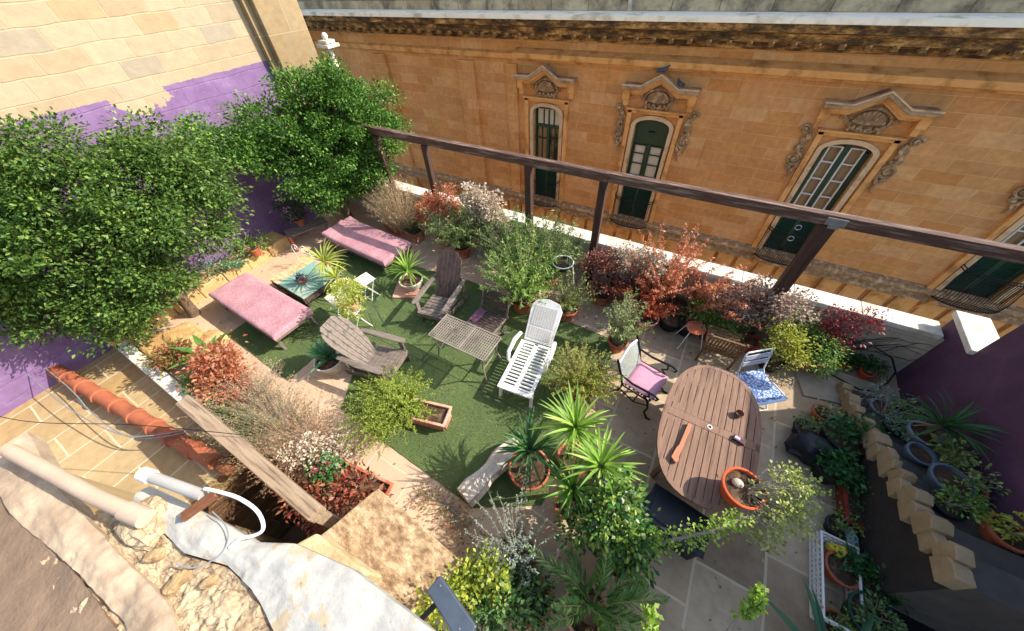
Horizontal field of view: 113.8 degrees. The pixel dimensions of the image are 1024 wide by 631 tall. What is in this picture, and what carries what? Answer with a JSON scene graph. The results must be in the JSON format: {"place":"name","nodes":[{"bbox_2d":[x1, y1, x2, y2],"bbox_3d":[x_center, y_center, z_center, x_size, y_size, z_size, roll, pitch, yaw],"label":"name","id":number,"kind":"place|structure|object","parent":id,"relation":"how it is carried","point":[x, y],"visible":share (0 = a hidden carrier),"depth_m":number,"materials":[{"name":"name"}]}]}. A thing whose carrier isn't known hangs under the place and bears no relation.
{"place":"outdoors","nodes":[
{"label":"outdoors","id":0,"kind":"place"},
{"bbox_2d":[0,348,245,510],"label":"tiled floor","id":1,"kind":"structure","parent":0,"point":[94,452],"depth_m":5.70,"materials":[{"name":"tile"}]},
{"bbox_2d":[46,365,223,468],"bbox_3d":[-6.627,1.618,5.714,4.674,0.287,0.269,15,51,17],"label":"clay pipe","id":2,"kind":"object","parent":1,"relation":"on","point":[109,401],"visible":0.96,"depth_m":5.53,"materials":[{"name":"ceramic"}]},
{"bbox_2d":[115,341,259,447],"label":"kerb wall","id":3,"kind":"structure","parent":1,"relation":"on","point":[165,384],"depth_m":6.00,"materials":[{"name":"paint"}]},
{"bbox_2d":[175,395,340,528],"bbox_3d":[-3.387,2.058,4.606,2.900,1.155,0.170,21,53,21],"label":"timber handrail","id":4,"kind":"object","parent":3,"relation":"on","point":[298,498],"visible":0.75,"depth_m":4.04,"materials":[{"name":"brown wood"}]},
{"bbox_2d":[0,0,349,429],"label":"neighbour building","id":5,"kind":"structure","parent":0,"point":[91,61],"depth_m":6.13,"materials":[{"name":"stone"}]},
{"bbox_2d":[73,474,443,630],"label":"house wall","id":6,"kind":"structure","parent":0,"point":[125,495],"depth_m":3.42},
{"bbox_2d":[0,497,118,630],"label":"shaded gutter","id":7,"kind":"object","parent":6,"relation":"on","point":[31,599],"visible":0.67,"depth_m":1.99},
{"bbox_2d":[40,512,272,630],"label":"rubble wall","id":8,"kind":"structure","parent":6,"relation":"on","point":[227,600],"depth_m":1.94,"materials":[{"name":"stone"}]},
{"bbox_2d":[0,444,167,549],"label":"drain pipe","id":9,"kind":"object","parent":8,"relation":"on","point":[140,525],"visible":0.92,"depth_m":2.15,"materials":[{"name":"plastic"}]},
{"bbox_2d":[0,432,179,630],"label":"mortar ledge","id":10,"kind":"object","parent":8,"relation":"on","point":[65,527],"visible":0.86,"depth_m":2.11,"materials":[{"name":"concrete"}]},
{"bbox_2d":[133,486,436,630],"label":"white wall top","id":11,"kind":"structure","parent":8,"relation":"on","point":[294,587],"depth_m":1.93,"materials":[{"name":"paint"}]},
{"bbox_2d":[134,467,220,520],"bbox_3d":[-2.189,1.176,2.169,0.655,0.143,0.210,8,49,11],"label":"white pipe","id":12,"kind":"object","parent":11,"relation":"on","point":[148,475],"visible":0.96,"depth_m":2.16,"materials":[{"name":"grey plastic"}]},
{"bbox_2d":[420,576,476,630],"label":"floodlight","id":13,"kind":"object","parent":11,"relation":"attached to","point":[449,606],"visible":0.98,"depth_m":1.86,"materials":[{"name":"metal"}]},
{"bbox_2d":[203,446,327,543],"bbox_3d":[-3.466,4.300,5.215,3.300,2.650,2.600,21,53,21],"label":"stairwell","id":14,"kind":"object","parent":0,"point":[230,510],"visible":0.05,"depth_m":5.86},
{"bbox_2d":[298,534,381,581],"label":"stone block","id":15,"kind":"structure","parent":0,"point":[328,547],"depth_m":3.15,"materials":[{"name":"stone"}]},
{"bbox_2d":[135,203,900,630],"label":"terrace floor","id":16,"kind":"structure","parent":0,"point":[699,595],"depth_m":4.78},
{"bbox_2d":[0,104,254,358],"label":"citrus tree","id":17,"kind":"object","parent":16,"relation":"on","point":[104,213],"visible":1,"depth_m":5.34,"materials":[{"name":"green plant"}]},
{"bbox_2d":[136,337,195,376],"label":"red plant","id":18,"kind":"object","parent":16,"relation":"on","point":[171,356],"visible":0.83,"depth_m":5.92,"materials":[{"name":"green plant"}]},
{"bbox_2d":[139,322,228,370],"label":"sand rocks","id":19,"kind":"object","parent":16,"relation":"on","point":[186,330],"visible":0.37,"depth_m":6.50,"materials":[{"name":"stone"}]},
{"bbox_2d":[96,231,290,346],"bbox_3d":[-7.053,-0.766,7.734,0.634,0.307,3.912,21,53,21],"label":"stone ledge","id":20,"kind":"object","parent":16,"relation":"on","point":[215,282],"visible":0.49,"depth_m":7.72,"materials":[{"name":"stone"}]},
{"bbox_2d":[175,328,258,406],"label":"red plant","id":21,"kind":"object","parent":16,"relation":"on","point":[222,362],"visible":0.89,"depth_m":5.55,"materials":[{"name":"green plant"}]},
{"bbox_2d":[174,353,294,445],"bbox_3d":[-4.538,1.292,5.422,1.686,0.694,1.710,3,48,6],"label":"dry lavender","id":22,"kind":"object","parent":16,"relation":"on","point":[257,388],"visible":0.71,"depth_m":5.48,"materials":[{"name":"beige plant"}]},
{"bbox_2d":[193,370,320,473],"bbox_3d":[-3.882,1.551,5.122,1.732,0.726,1.740,21,53,21],"label":"dry lavender","id":23,"kind":"object","parent":16,"relation":"on","point":[261,420],"visible":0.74,"depth_m":5.20,"materials":[{"name":"beige plant"}]},
{"bbox_2d":[220,384,352,497],"bbox_3d":[-3.290,1.769,4.933,1.757,0.655,1.721,21,53,21],"label":"dry lavender","id":24,"kind":"object","parent":16,"relation":"on","point":[297,428],"visible":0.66,"depth_m":5.00,"materials":[{"name":"brown plant"}]},
{"bbox_2d":[158,51,414,217],"bbox_3d":[-4.589,-3.743,7.900,4.939,3.826,2.423,-26,51,-19],"label":"orange tree","id":25,"kind":"object","parent":16,"relation":"on","point":[321,146],"visible":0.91,"depth_m":7.19,"materials":[{"name":"green plant"}]},
{"bbox_2d":[270,426,365,476],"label":"silver flowers","id":26,"kind":"object","parent":16,"relation":"on","point":[300,451],"visible":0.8,"depth_m":4.75,"materials":[{"name":"beige plant"}]},
{"bbox_2d":[305,338,345,375],"bbox_3d":[-3.264,0.713,5.863,0.703,0.692,0.636,-1,48,3],"label":"aloe","id":27,"kind":"object","parent":16,"relation":"on","point":[326,361],"visible":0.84,"depth_m":5.86,"materials":[{"name":"plant"}]},
{"bbox_2d":[304,451,349,486],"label":"geranium","id":28,"kind":"object","parent":16,"relation":"on","point":[318,476],"visible":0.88,"depth_m":4.53,"materials":[{"name":"green plant"}]},
{"bbox_2d":[322,462,393,517],"bbox_3d":[-2.107,2.482,4.559,0.794,0.132,0.644,15,50,16],"label":"planter box","id":29,"kind":"object","parent":16,"relation":"on","point":[388,485],"visible":0.27,"depth_m":4.62,"materials":[{"name":"ceramic"}]},
{"bbox_2d":[266,460,393,538],"bbox_3d":[-2.374,2.456,4.417,1.733,0.749,1.024,-1,48,3],"label":"shrub","id":30,"kind":"object","parent":29,"relation":"in","point":[321,499],"visible":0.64,"depth_m":4.42,"materials":[{"name":"red plant"}]},
{"bbox_2d":[321,216,412,276],"bbox_3d":[-3.513,-1.717,8.188,2.200,0.557,0.880,24,54,23],"label":"sun bed","id":31,"kind":"object","parent":16,"relation":"on","point":[365,241],"visible":1,"depth_m":7.95,"materials":[{"name":"pink fabric"}]},
{"bbox_2d":[321,489,461,621],"bbox_3d":[-1.281,2.829,3.872,1.417,1.200,0.753,25,54,24],"label":"stone landing","id":32,"kind":"object","parent":16,"relation":"on","point":[399,550],"visible":0.59,"depth_m":3.45,"materials":[{"name":"stone"}]},
{"bbox_2d":[362,174,424,243],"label":"dry shrub","id":33,"kind":"object","parent":16,"relation":"on","point":[391,222],"visible":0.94,"depth_m":8.35,"materials":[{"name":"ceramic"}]},
{"bbox_2d":[227,251,611,507],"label":"artificial turf","id":34,"kind":"structure","parent":16,"relation":"on","point":[456,445],"depth_m":5.91,"materials":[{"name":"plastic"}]},
{"bbox_2d":[208,272,318,349],"bbox_3d":[-5.108,-0.132,6.890,2.360,0.500,0.820,23,53,23],"label":"sun bed","id":35,"kind":"object","parent":34,"relation":"on","point":[274,314],"visible":1,"depth_m":6.61,"materials":[{"name":"pink fabric"}]},
{"bbox_2d":[270,256,341,306],"bbox_3d":[-4.635,-0.783,7.573,1.260,0.308,0.941,24,54,23],"label":"table","id":36,"kind":"object","parent":34,"relation":"on","point":[310,290],"visible":0.87,"depth_m":7.36,"materials":[{"name":"teal wood"}]},
{"bbox_2d":[298,238,349,291],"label":"yucca","id":37,"kind":"object","parent":34,"relation":"on","point":[324,259],"visible":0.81,"depth_m":6.96,"materials":[{"name":"plant"}]},
{"bbox_2d":[326,275,372,326],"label":"stand plant","id":38,"kind":"object","parent":34,"relation":"on","point":[349,302],"visible":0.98,"depth_m":6.13,"materials":[{"name":"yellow plant"}]},
{"bbox_2d":[320,316,410,382],"bbox_3d":[-2.475,0.585,5.687,1.176,1.062,0.780,13,50,15],"label":"adirondack chair","id":39,"kind":"object","parent":34,"relation":"on","point":[378,357],"visible":0.94,"depth_m":5.68,"materials":[{"name":"brown wood"}]},
{"bbox_2d":[332,362,451,460],"bbox_3d":[-1.920,1.373,5.095,1.593,0.810,1.561,-32,53,-23],"label":"rosemary trough","id":40,"kind":"object","parent":34,"relation":"on","point":[407,406],"visible":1,"depth_m":5.05,"materials":[{"name":"ceramic"}]},
{"bbox_2d":[392,282,419,298],"bbox_3d":[-2.319,-0.566,7.384,0.550,0.040,0.500,-1,48,3],"label":"planter tile","id":41,"kind":"object","parent":34,"relation":"on","point":[402,292],"visible":0.54,"depth_m":7.28,"materials":[{"name":"tile"}]},
{"bbox_2d":[380,245,428,291],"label":"yucca","id":42,"kind":"object","parent":41,"relation":"on","point":[410,281],"visible":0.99,"depth_m":7.11,"materials":[{"name":"plant"}]},
{"bbox_2d":[411,250,468,327],"bbox_3d":[-1.370,-0.509,6.609,0.780,1.062,1.176,13,50,15],"label":"adirondack chair","id":43,"kind":"object","parent":34,"relation":"on","point":[440,303],"visible":0.99,"depth_m":6.62,"materials":[{"name":"grey wood"}]},
{"bbox_2d":[428,314,502,383],"bbox_3d":[-0.777,0.580,5.810,1.142,0.716,0.547,21,53,21],"label":"lattice table","id":44,"kind":"object","parent":34,"relation":"on","point":[464,339],"visible":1,"depth_m":5.56,"materials":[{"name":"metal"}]},
{"bbox_2d":[457,438,517,506],"bbox_3d":[-0.279,2.135,4.638,0.349,0.345,1.016,35,59,30],"label":"column fragment","id":45,"kind":"object","parent":34,"relation":"on","point":[473,488],"depth_m":4.49,"materials":[{"name":"stone"}]},
{"bbox_2d":[467,282,510,342],"bbox_3d":[-0.415,0.008,6.183,0.628,0.910,0.645,24,54,23],"label":"slatted chair","id":46,"kind":"object","parent":34,"relation":"on","point":[484,322],"visible":0.84,"depth_m":6.13,"materials":[{"name":"brown wood"}]},
{"bbox_2d":[476,231,575,314],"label":"leafy shrub","id":47,"kind":"object","parent":34,"relation":"on","point":[524,295],"visible":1,"depth_m":6.01,"materials":[{"name":"green plant"}]},
{"bbox_2d":[493,409,562,500],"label":"yucca","id":48,"kind":"object","parent":34,"relation":"on","point":[527,462],"visible":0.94,"depth_m":4.10,"materials":[{"name":"plant"}]},
{"bbox_2d":[497,299,561,407],"bbox_3d":[0.347,0.576,5.624,0.760,0.889,1.624,16,51,18],"label":"plastic lounger","id":49,"kind":"object","parent":34,"relation":"on","point":[543,323],"visible":0.96,"depth_m":5.70,"materials":[{"name":"plastic"}]},
{"bbox_2d":[539,338,626,412],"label":"feathery shrub","id":50,"kind":"object","parent":34,"relation":"on","point":[581,378],"visible":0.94,"depth_m":5.02,"materials":[{"name":"green plant"}]},
{"bbox_2d":[412,176,463,246],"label":"red shrub","id":51,"kind":"object","parent":16,"relation":"on","point":[431,198],"visible":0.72,"depth_m":7.63,"materials":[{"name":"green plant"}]},
{"bbox_2d":[408,470,485,554],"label":"ground plant","id":52,"kind":"object","parent":16,"relation":"on","point":[449,509],"visible":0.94,"depth_m":4.38,"materials":[{"name":"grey plant"}]},
{"bbox_2d":[417,196,493,258],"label":"leafy shrub","id":53,"kind":"object","parent":16,"relation":"on","point":[458,239],"visible":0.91,"depth_m":7.47,"materials":[{"name":"green plant"}]},
{"bbox_2d":[412,536,511,630],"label":"shrub","id":54,"kind":"object","parent":16,"relation":"on","point":[463,585],"visible":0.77,"depth_m":3.25,"materials":[{"name":"yellow plant"}]},
{"bbox_2d":[459,181,515,254],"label":"dry shrub","id":55,"kind":"object","parent":16,"relation":"on","point":[488,201],"visible":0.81,"depth_m":7.17,"materials":[{"name":"beige plant"}]},
{"bbox_2d":[454,549,565,630],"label":"dark bed shrub","id":56,"kind":"object","parent":16,"relation":"on","point":[493,620],"visible":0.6,"depth_m":3.30,"materials":[{"name":"green plant"}]},
{"bbox_2d":[464,480,558,585],"bbox_3d":[0.005,2.479,3.693,0.961,1.209,0.894,-16,49,-11],"label":"silver shrub","id":57,"kind":"object","parent":16,"relation":"on","point":[520,539],"visible":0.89,"depth_m":3.63,"materials":[{"name":"grey plant"}]},
{"bbox_2d":[470,205,552,278],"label":"leafy shrub","id":58,"kind":"object","parent":16,"relation":"on","point":[507,237],"visible":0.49,"depth_m":6.76,"materials":[{"name":"green plant"}]},
{"bbox_2d":[512,208,588,289],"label":"leafy shrub","id":59,"kind":"object","parent":16,"relation":"on","point":[553,241],"visible":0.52,"depth_m":6.43,"materials":[{"name":"green plant"}]},
{"bbox_2d":[539,452,601,519],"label":"yucca","id":60,"kind":"object","parent":16,"relation":"on","point":[570,491],"visible":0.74,"depth_m":3.73,"materials":[{"name":"plant"}]},
{"bbox_2d":[528,380,614,471],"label":"yucca","id":61,"kind":"object","parent":16,"relation":"on","point":[573,422],"visible":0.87,"depth_m":3.94,"materials":[{"name":"plant"}]},
{"bbox_2d":[543,269,600,321],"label":"leafy shrub","id":62,"kind":"object","parent":16,"relation":"on","point":[570,307],"visible":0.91,"depth_m":6.28,"materials":[{"name":"green plant"}]},
{"bbox_2d":[525,530,669,630],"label":"cycad","id":63,"kind":"object","parent":16,"relation":"on","point":[586,605],"visible":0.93,"depth_m":3.33,"materials":[{"name":"plant"}]},
{"bbox_2d":[560,421,647,514],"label":"yucca","id":64,"kind":"object","parent":16,"relation":"on","point":[600,462],"visible":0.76,"depth_m":3.61,"materials":[{"name":"plant"}]},
{"bbox_2d":[575,244,641,305],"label":"dark shrub","id":65,"kind":"object","parent":16,"relation":"on","point":[606,291],"visible":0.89,"depth_m":6.31,"materials":[{"name":"red plant"}]},
{"bbox_2d":[553,466,669,591],"bbox_3d":[1.038,2.305,3.637,1.165,1.425,1.094,-5,48,-1],"label":"glossy shrub","id":66,"kind":"object","parent":16,"relation":"on","point":[631,531],"visible":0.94,"depth_m":3.41,"materials":[{"name":"green plant"}]},
{"bbox_2d":[634,507,754,558],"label":"thorny branch","id":67,"kind":"object","parent":66,"relation":"attached to","point":[723,526],"visible":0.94,"depth_m":3.31,"materials":[{"name":"green plant"}]},
{"bbox_2d":[596,288,654,352],"bbox_3d":[1.873,0.107,5.519,0.890,1.516,0.971,-21,50,-15],"label":"potted olive","id":68,"kind":"object","parent":16,"relation":"on","point":[619,338],"visible":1,"depth_m":5.55,"materials":[{"name":"plant"}]},
{"bbox_2d":[603,240,670,299],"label":"dry shrub","id":69,"kind":"object","parent":16,"relation":"on","point":[625,252],"visible":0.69,"depth_m":6.09,"materials":[{"name":"beige plant"}]},
{"bbox_2d":[603,335,677,419],"bbox_3d":[1.996,0.926,5.136,0.836,1.008,0.658,32,57,28],"label":"ornate chair","id":70,"kind":"object","parent":16,"relation":"on","point":[632,355],"visible":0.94,"depth_m":5.07,"materials":[{"name":"white metal"}]},
{"bbox_2d":[624,361,667,400],"bbox_3d":[2.059,0.974,5.104,0.470,0.057,0.520,32,57,28],"label":"seat cushion","id":71,"kind":"object","parent":70,"relation":"on","point":[647,377],"visible":0.94,"depth_m":5.08,"materials":[{"name":"fabric"}]},
{"bbox_2d":[610,274,676,318],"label":"red spray shrub","id":72,"kind":"object","parent":16,"relation":"on","point":[645,297],"visible":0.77,"depth_m":6.06,"materials":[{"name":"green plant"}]},
{"bbox_2d":[348,181,943,372],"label":"parapet wall","id":73,"kind":"structure","parent":16,"relation":"on","point":[913,329],"depth_m":5.47,"materials":[{"name":"stone"}]},
{"bbox_2d":[625,223,723,309],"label":"red spray shrub","id":74,"kind":"object","parent":16,"relation":"on","point":[671,279],"visible":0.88,"depth_m":5.85,"materials":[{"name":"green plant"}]},
{"bbox_2d":[638,483,713,559],"bbox_3d":[1.935,2.503,4.042,0.700,0.475,0.440,28,55,26],"label":"black bin","id":75,"kind":"object","parent":16,"relation":"on","point":[675,510],"visible":0.7,"depth_m":3.89,"materials":[{"name":"plastic"}]},
{"bbox_2d":[351,122,1023,334],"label":"pergola","id":76,"kind":"object","parent":16,"relation":"on","point":[828,222],"visible":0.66,"depth_m":4.98,"materials":[{"name":"brown wood"}]},
{"bbox_2d":[650,365,761,510],"bbox_3d":[2.555,1.682,4.558,1.140,0.761,2.000,22,53,22],"label":"oval table","id":77,"kind":"object","parent":16,"relation":"on","point":[727,428],"visible":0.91,"depth_m":4.24,"materials":[{"name":"brown wood"}]},
{"bbox_2d":[720,460,831,562],"bbox_3d":[2.801,1.991,3.532,0.970,0.776,0.846,-13,48,-8],"label":"table plant","id":78,"kind":"object","parent":77,"relation":"on","point":[743,488],"visible":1,"depth_m":3.48,"materials":[{"name":"green plant"}]},
{"bbox_2d":[695,325,748,370],"bbox_3d":[3.532,0.447,5.620,0.540,0.752,0.592,20,52,20],"label":"rustic chair","id":79,"kind":"object","parent":16,"relation":"on","point":[719,338],"visible":0.98,"depth_m":5.47,"materials":[{"name":"brown wood"}]},
{"bbox_2d":[683,260,780,330],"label":"red spray shrub","id":80,"kind":"object","parent":16,"relation":"on","point":[705,291],"visible":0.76,"depth_m":5.68,"materials":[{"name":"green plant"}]},
{"bbox_2d":[725,581,768,630],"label":"lime sprig","id":81,"kind":"object","parent":16,"relation":"on","point":[754,607],"visible":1,"depth_m":2.19,"materials":[{"name":"green plant"}]},
{"bbox_2d":[731,348,787,411],"bbox_3d":[3.670,1.028,4.975,0.503,0.924,0.617,-9,48,-5],"label":"folding chair","id":82,"kind":"object","parent":16,"relation":"on","point":[763,388],"visible":0.88,"depth_m":4.93,"materials":[{"name":"fabric"}]},
{"bbox_2d":[703,273,820,334],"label":"dry shrub","id":83,"kind":"object","parent":16,"relation":"on","point":[771,309],"visible":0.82,"depth_m":5.41,"materials":[{"name":"pink plant"}]},
{"bbox_2d":[757,314,822,375],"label":"yellow shrub","id":84,"kind":"object","parent":16,"relation":"on","point":[777,361],"visible":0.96,"depth_m":5.21,"materials":[{"name":"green plant"}]},
{"bbox_2d":[784,430,835,466],"bbox_3d":[4.104,1.821,4.598,0.491,0.418,0.477,-28,52,-21],"label":"black sack","id":85,"kind":"object","parent":16,"relation":"on","point":[803,446],"visible":0.88,"depth_m":4.52,"materials":[{"name":"plastic"}]},
{"bbox_2d":[793,366,840,403],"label":"paving slab","id":86,"kind":"structure","parent":16,"relation":"on","point":[811,386],"depth_m":5.36,"materials":[{"name":"stone"}]},
{"bbox_2d":[786,319,854,379],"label":"tub plant","id":87,"kind":"object","parent":16,"relation":"on","point":[823,359],"visible":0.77,"depth_m":5.29,"materials":[{"name":"green plant"}]},
{"bbox_2d":[768,578,874,630],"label":"agave","id":88,"kind":"object","parent":16,"relation":"on","point":[818,617],"visible":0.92,"depth_m":3.17,"materials":[{"name":"green plant"}]},
{"bbox_2d":[809,530,864,630],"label":"white crate","id":89,"kind":"object","parent":16,"relation":"on","point":[820,536],"visible":0.59,"depth_m":3.74,"materials":[{"name":"plastic"}]},
{"bbox_2d":[811,440,866,491],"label":"shade plant","id":90,"kind":"object","parent":16,"relation":"on","point":[829,468],"visible":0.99,"depth_m":4.26,"materials":[{"name":"green plant"}]},
{"bbox_2d":[819,540,879,588],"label":"shade plant","id":91,"kind":"object","parent":16,"relation":"on","point":[839,571],"visible":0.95,"depth_m":3.68,"materials":[{"name":"green plant"}]},
{"bbox_2d":[827,466,877,533],"bbox_3d":[4.284,2.313,4.049,0.705,0.544,1.004,21,53,21],"label":"trough planter","id":92,"kind":"object","parent":16,"relation":"on","point":[847,500],"visible":0.41,"depth_m":4.12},
{"bbox_2d":[815,302,892,359],"bbox_3d":[5.225,0.281,5.364,0.789,1.188,0.805,-16,49,-11],"label":"nandina","id":93,"kind":"object","parent":16,"relation":"on","point":[839,322],"visible":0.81,"depth_m":5.16,"materials":[{"name":"red plant"}]},
{"bbox_2d":[818,408,894,457],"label":"shade plant","id":94,"kind":"object","parent":16,"relation":"on","point":[840,432],"visible":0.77,"depth_m":4.47,"materials":[{"name":"green plant"}]},
{"bbox_2d":[841,588,907,630],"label":"shade plant","id":95,"kind":"object","parent":16,"relation":"on","point":[886,617],"visible":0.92,"depth_m":3.39,"materials":[{"name":"green plant"}]},
{"bbox_2d":[836,381,1023,630],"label":"garden stair","id":96,"kind":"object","parent":16,"relation":"on","point":[940,572],"visible":0.79,"depth_m":3.28,"materials":[{"name":"stone"}]},
{"bbox_2d":[887,391,1011,460],"bbox_3d":[5.135,1.357,3.951,1.002,0.868,0.875,21,53,21],"label":"yucca","id":97,"kind":"object","parent":96,"relation":"on","point":[923,430],"visible":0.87,"depth_m":3.98,"materials":[{"name":"plant"}]},
{"bbox_2d":[922,463,976,498],"bbox_3d":[4.719,1.828,3.641,0.366,0.204,0.366,21,53,21],"label":"step pot","id":98,"kind":"object","parent":96,"relation":"on","point":[935,475],"visible":0.69,"depth_m":3.62,"materials":[{"name":"ceramic"}]},
{"bbox_2d":[926,432,978,479],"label":"potted plant","id":99,"kind":"object","parent":96,"relation":"on","point":[957,461],"visible":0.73,"depth_m":3.80,"materials":[{"name":"green plant"}]},
{"bbox_2d":[929,476,993,524],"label":"step plant","id":100,"kind":"object","parent":96,"relation":"on","point":[950,504],"visible":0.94,"depth_m":3.33,"materials":[{"name":"green plant"}]},
{"bbox_2d":[952,459,1011,503],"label":"step plant","id":101,"kind":"object","parent":96,"relation":"on","point":[980,486],"visible":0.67,"depth_m":3.53,"materials":[{"name":"green plant"}]},
{"bbox_2d":[967,498,1023,553],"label":"step plant","id":102,"kind":"object","parent":96,"relation":"on","point":[1005,531],"visible":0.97,"depth_m":3.13,"materials":[{"name":"green plant"}]},
{"bbox_2d":[896,310,1023,557],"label":"side wall","id":103,"kind":"structure","parent":16,"relation":"on","point":[969,359],"depth_m":4.04,"materials":[{"name":"paint"}]},
{"bbox_2d":[297,0,1023,337],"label":"stone palace","id":104,"kind":"structure","parent":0,"point":[909,112],"depth_m":9.45,"materials":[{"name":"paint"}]},
{"bbox_2d":[535,107,559,198],"bbox_3d":[1.421,-6.240,13.089,1.060,3.700,0.160,21,53,21],"label":"window","id":105,"kind":"structure","parent":104,"relation":"in","point":[547,119],"depth_m":12.76,"materials":[{"name":"green glass"}]},
{"bbox_2d":[618,120,668,218],"bbox_3d":[4.562,-4.971,11.730,1.060,3.700,0.250,21,53,21],"label":"window","id":106,"kind":"structure","parent":104,"relation":"in","point":[650,136],"depth_m":11.35,"materials":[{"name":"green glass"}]},
{"bbox_2d":[763,144,871,253],"bbox_3d":[8.865,-3.322,9.949,1.060,3.700,0.165,21,53,21],"label":"window","id":107,"kind":"structure","parent":104,"relation":"in","point":[835,166],"depth_m":9.48,"materials":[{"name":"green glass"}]},
{"bbox_2d":[944,223,1023,298],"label":"window","id":108,"kind":"structure","parent":104,"relation":"in","point":[999,269],"depth_m":8.89,"materials":[{"name":"green glass"}]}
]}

